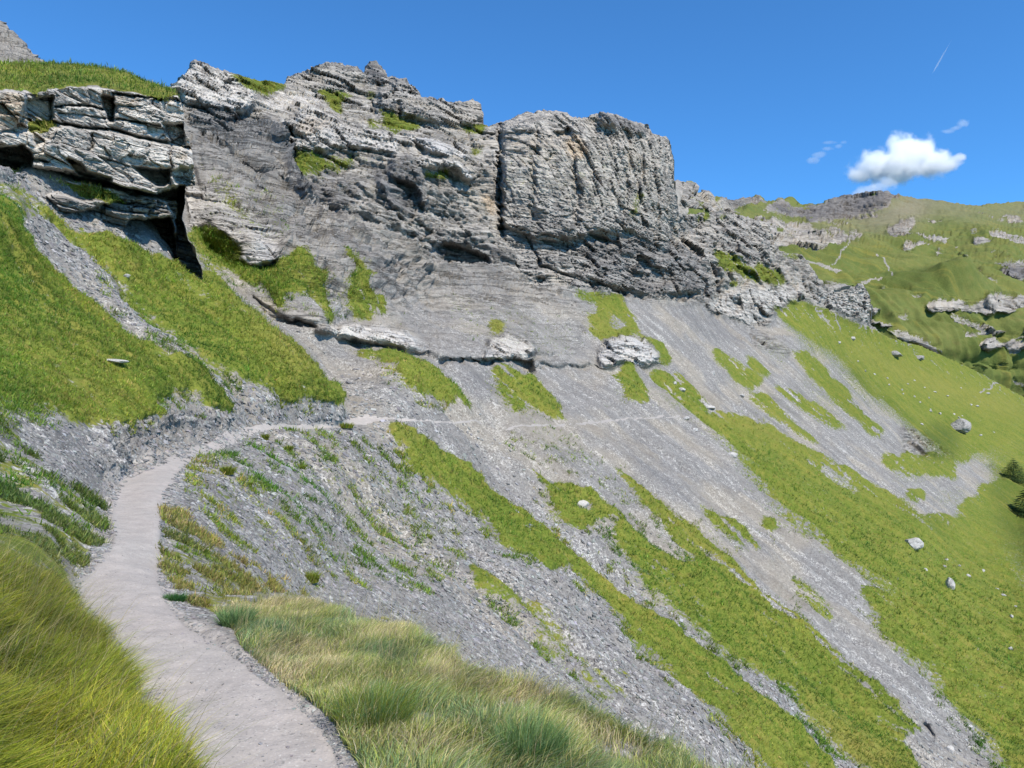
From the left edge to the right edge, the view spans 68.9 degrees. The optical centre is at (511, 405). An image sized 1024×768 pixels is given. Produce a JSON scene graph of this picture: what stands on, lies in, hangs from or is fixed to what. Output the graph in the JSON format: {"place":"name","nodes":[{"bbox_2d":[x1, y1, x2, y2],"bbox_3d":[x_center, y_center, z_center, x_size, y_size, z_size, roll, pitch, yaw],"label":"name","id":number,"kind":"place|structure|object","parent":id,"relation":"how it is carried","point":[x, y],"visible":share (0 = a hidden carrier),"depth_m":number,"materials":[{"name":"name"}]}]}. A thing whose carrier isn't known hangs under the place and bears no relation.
{"place":"outdoors","nodes":[
{"label":"outdoors","id":0,"kind":"place"},
{"bbox_2d":[0,21,44,62],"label":"mountain","id":1,"kind":"structure","parent":0,"point":[13,46],"depth_m":326.45,"materials":[{"name":"grey stone"}]},
{"bbox_2d":[0,514,288,767],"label":"grass","id":2,"kind":"structure","parent":0,"point":[70,693],"depth_m":3.31,"materials":[{"name":"green plant"}]},
{"bbox_2d":[78,414,678,767],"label":"path","id":3,"kind":"structure","parent":0,"point":[137,522],"depth_m":4.76,"materials":[{"name":"grey gravel"}]},
{"bbox_2d":[0,67,1023,767],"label":"hillside","id":4,"kind":"structure","parent":0,"point":[432,253],"depth_m":65.89,"materials":[{"name":"grey gravel"}]},
{"bbox_2d":[0,63,202,278],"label":"overhanging crag","id":5,"kind":"structure","parent":4,"relation":"on","point":[133,149],"depth_m":40.56,"materials":[{"name":"grey stone"}]},
{"bbox_2d":[107,359,128,362],"bbox_3d":[-11.670,-1.303,21.954,0.751,0.138,0.428,0,0,-3],"label":"boulder","id":6,"kind":"object","parent":4,"relation":"on","point":[118,361],"visible":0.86,"depth_m":21.83,"materials":[{"name":"stone"}]},
{"bbox_2d":[160,591,188,601],"bbox_3d":[-2.863,1.618,6.365,0.255,0.129,0.250,0,0,-35],"label":"leafy plant","id":7,"kind":"object","parent":4,"relation":"on","point":[177,596],"visible":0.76,"depth_m":6.35,"materials":[{"name":"green plant"}]},
{"bbox_2d":[170,59,257,114],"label":"rock outcrop","id":8,"kind":"object","parent":4,"relation":"on","point":[200,83],"visible":0.86,"depth_m":100.20,"materials":[{"name":"grey stone"}]},
{"bbox_2d":[219,464,240,474],"bbox_3d":[-7.126,1.572,18.779,0.598,0.342,0.580,0,0,31],"label":"grass tuft","id":9,"kind":"object","parent":4,"relation":"on","point":[229,470],"visible":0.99,"depth_m":18.72,"materials":[{"name":"green plant"}]},
{"bbox_2d":[185,184,288,268],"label":"rock outcrop","id":10,"kind":"object","parent":4,"relation":"on","point":[247,228],"visible":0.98,"depth_m":70.20,"materials":[{"name":"grey stone"}]},
{"bbox_2d":[210,597,266,627],"bbox_3d":[-2.017,1.523,5.537,0.439,0.271,0.457,0,0,37],"label":"grass tuft","id":11,"kind":"object","parent":4,"relation":"on","point":[225,620],"visible":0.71,"depth_m":5.50,"materials":[{"name":"green plant"}]},
{"bbox_2d":[186,103,317,203],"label":"cliff","id":12,"kind":"structure","parent":4,"relation":"on","point":[229,124],"depth_m":94.06,"materials":[{"name":"grey stone"}]},
{"bbox_2d":[260,434,270,439],"bbox_3d":[-9.905,1.201,30.014,0.567,0.384,0.532,0,0,0],"label":"grass tuft","id":13,"kind":"object","parent":4,"relation":"on","point":[265,437],"visible":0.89,"depth_m":29.93,"materials":[{"name":"green plant"}]},
{"bbox_2d":[282,444,294,450],"bbox_3d":[-8.865,1.665,29.706,0.664,0.325,0.545,0,0,0],"label":"grass tuft","id":14,"kind":"object","parent":4,"relation":"on","point":[290,448],"visible":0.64,"depth_m":29.64,"materials":[{"name":"green plant"}]},
{"bbox_2d":[304,569,323,582],"bbox_3d":[-4.498,3.793,16.821,0.654,0.394,0.555,0,0,30],"label":"grass tuft","id":15,"kind":"object","parent":4,"relation":"on","point":[315,575],"visible":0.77,"depth_m":16.78,"materials":[{"name":"green plant"}]},
{"bbox_2d":[285,62,364,92],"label":"summit crag","id":16,"kind":"structure","parent":4,"relation":"on","point":[332,76],"depth_m":140.89,"materials":[{"name":"grey stone"}]},
{"bbox_2d":[278,104,399,157],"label":"rock band","id":17,"kind":"object","parent":4,"relation":"on","point":[310,128],"visible":0.95,"depth_m":110.62,"materials":[{"name":"grey stone"}]},
{"bbox_2d":[339,422,353,427],"bbox_3d":[-8.656,1.002,39.255,0.877,0.394,0.867,0,0,29],"label":"grass tuft","id":18,"kind":"object","parent":4,"relation":"on","point":[348,425],"visible":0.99,"depth_m":39.08,"materials":[{"name":"green plant"}]},
{"bbox_2d":[314,322,428,358],"bbox_3d":[-10.933,-5.843,63.887,6.152,3.881,17.101,0,0,17],"label":"rock ledge","id":19,"kind":"object","parent":4,"relation":"on","point":[379,335],"visible":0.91,"depth_m":63.72,"materials":[{"name":"grey stone"}]},
{"bbox_2d":[365,60,385,84],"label":"rock spire","id":20,"kind":"object","parent":4,"relation":"on","point":[374,72],"visible":0.98,"depth_m":148.64,"materials":[{"name":"grey stone"}]},
{"bbox_2d":[314,668,439,735],"bbox_3d":[-0.683,1.466,3.731,0.655,0.315,0.604,0,0,0],"label":"grass tuft","id":21,"kind":"object","parent":4,"relation":"on","point":[371,700],"visible":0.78,"depth_m":3.71,"materials":[{"name":"green plant"}]},
{"bbox_2d":[369,74,484,131],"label":"summit crag","id":22,"kind":"structure","parent":4,"relation":"on","point":[404,100],"depth_m":137.72,"materials":[{"name":"grey stone"}]},
{"bbox_2d":[404,131,468,160],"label":"rock block","id":23,"kind":"object","parent":4,"relation":"on","point":[435,147],"visible":1,"depth_m":119.79,"materials":[{"name":"grey stone"}]},
{"bbox_2d":[412,156,474,186],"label":"rock band","id":24,"kind":"object","parent":4,"relation":"on","point":[463,170],"visible":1,"depth_m":115.03,"materials":[{"name":"grey stone"}]},
{"bbox_2d":[211,561,769,767],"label":"dry grass","id":25,"kind":"structure","parent":4,"relation":"on","point":[316,663],"depth_m":4.27,"materials":[{"name":"green plant"}]},
{"bbox_2d":[479,331,536,372],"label":"rock outcrop","id":26,"kind":"object","parent":4,"relation":"on","point":[513,348],"visible":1,"depth_m":80.37,"materials":[{"name":"grey stone"}]},
{"bbox_2d":[0,57,1023,767],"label":"turf","id":27,"kind":"structure","parent":4,"relation":"on","point":[226,569],"depth_m":35.42,"materials":[{"name":"green plant"}]},
{"bbox_2d":[479,702,586,766],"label":"grass tuft","id":28,"kind":"object","parent":4,"relation":"on","point":[521,745],"visible":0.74,"depth_m":3.63,"materials":[{"name":"green plant"}]},
{"bbox_2d":[578,500,588,506],"bbox_3d":[5.153,7.209,54.280,0.718,0.634,0.910,0,0,24],"label":"boulder","id":29,"kind":"object","parent":4,"relation":"on","point":[584,503],"visible":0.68,"depth_m":54.14,"materials":[{"name":"stone"}]},
{"bbox_2d":[483,109,717,302],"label":"cliff","id":30,"kind":"structure","parent":4,"relation":"on","point":[590,202],"depth_m":131.82,"materials":[{"name":"grey stone"}]},
{"bbox_2d":[596,333,661,368],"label":"rock outcrop","id":31,"kind":"object","parent":4,"relation":"on","point":[621,349],"visible":1,"depth_m":99.69,"materials":[{"name":"grey stone"}]},
{"bbox_2d":[706,405,714,409],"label":"boulder","id":32,"kind":"object","parent":4,"relation":"on","point":[710,407],"visible":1,"depth_m":101.91,"materials":[{"name":"stone"}]},
{"bbox_2d":[682,211,773,265],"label":"cliff","id":33,"kind":"structure","parent":4,"relation":"on","point":[749,240],"depth_m":189.62,"materials":[{"name":"grey stone"}]},
{"bbox_2d":[728,452,737,457],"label":"boulder","id":34,"kind":"object","parent":4,"relation":"on","point":[734,454],"visible":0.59,"depth_m":87.96,"materials":[{"name":"stone"}]},
{"bbox_2d":[704,284,808,326],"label":"rock outcrop","id":35,"kind":"object","parent":4,"relation":"on","point":[752,306],"visible":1,"depth_m":173.98,"materials":[{"name":"grey stone"}]},
{"bbox_2d":[810,275,875,328],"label":"cliff","id":36,"kind":"structure","parent":4,"relation":"on","point":[851,301],"depth_m":229.99,"materials":[{"name":"grey stone"}]},
{"bbox_2d":[891,351,902,356],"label":"boulder","id":37,"kind":"object","parent":4,"relation":"on","point":[896,354],"visible":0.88,"depth_m":251.63,"materials":[{"name":"grey stone"}]},
{"bbox_2d":[905,538,923,549],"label":"boulder","id":38,"kind":"object","parent":4,"relation":"on","point":[917,543],"visible":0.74,"depth_m":91.05,"materials":[{"name":"stone"}]},
{"bbox_2d":[916,355,923,359],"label":"boulder","id":39,"kind":"object","parent":4,"relation":"on","point":[920,357],"visible":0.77,"depth_m":277.89,"materials":[{"name":"grey stone"}]},
{"bbox_2d":[944,745,954,753],"bbox_3d":[28.889,22.709,49.318,0.621,0.514,0.609,0,0,34],"label":"boulder","id":40,"kind":"object","parent":4,"relation":"on","point":[950,749],"visible":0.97,"depth_m":49.14,"materials":[{"name":"stone"}]},
{"bbox_2d":[945,577,954,589],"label":"boulder","id":41,"kind":"object","parent":4,"relation":"on","point":[949,582],"visible":0.75,"depth_m":86.29,"materials":[{"name":"stone"}]},
{"bbox_2d":[951,418,970,432],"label":"boulder","id":42,"kind":"object","parent":4,"relation":"on","point":[961,425],"visible":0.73,"depth_m":222.94,"materials":[{"name":"grey stone"}]},
{"bbox_2d":[999,458,1023,484],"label":"spruce tree","id":43,"kind":"object","parent":4,"relation":"on","point":[1012,470],"visible":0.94,"depth_m":204.03,"materials":[{"name":"green plant"}]},
{"bbox_2d":[1009,490,1023,517],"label":"spruce tree","id":44,"kind":"object","parent":4,"relation":"on","point":[1019,507],"visible":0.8,"depth_m":173.72,"materials":[{"name":"green plant"}]},
{"bbox_2d":[0,0,1023,205],"label":"sky","id":45,"kind":"structure","parent":0,"point":[807,101],"materials":[{"name":"blue"}]},
{"bbox_2d":[675,180,1023,396],"bbox_3d":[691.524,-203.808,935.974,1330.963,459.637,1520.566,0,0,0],"label":"hills","id":46,"kind":"structure","parent":0,"point":[944,278],"depth_m":453.78,"materials":[{"name":"green plant"}]}
]}

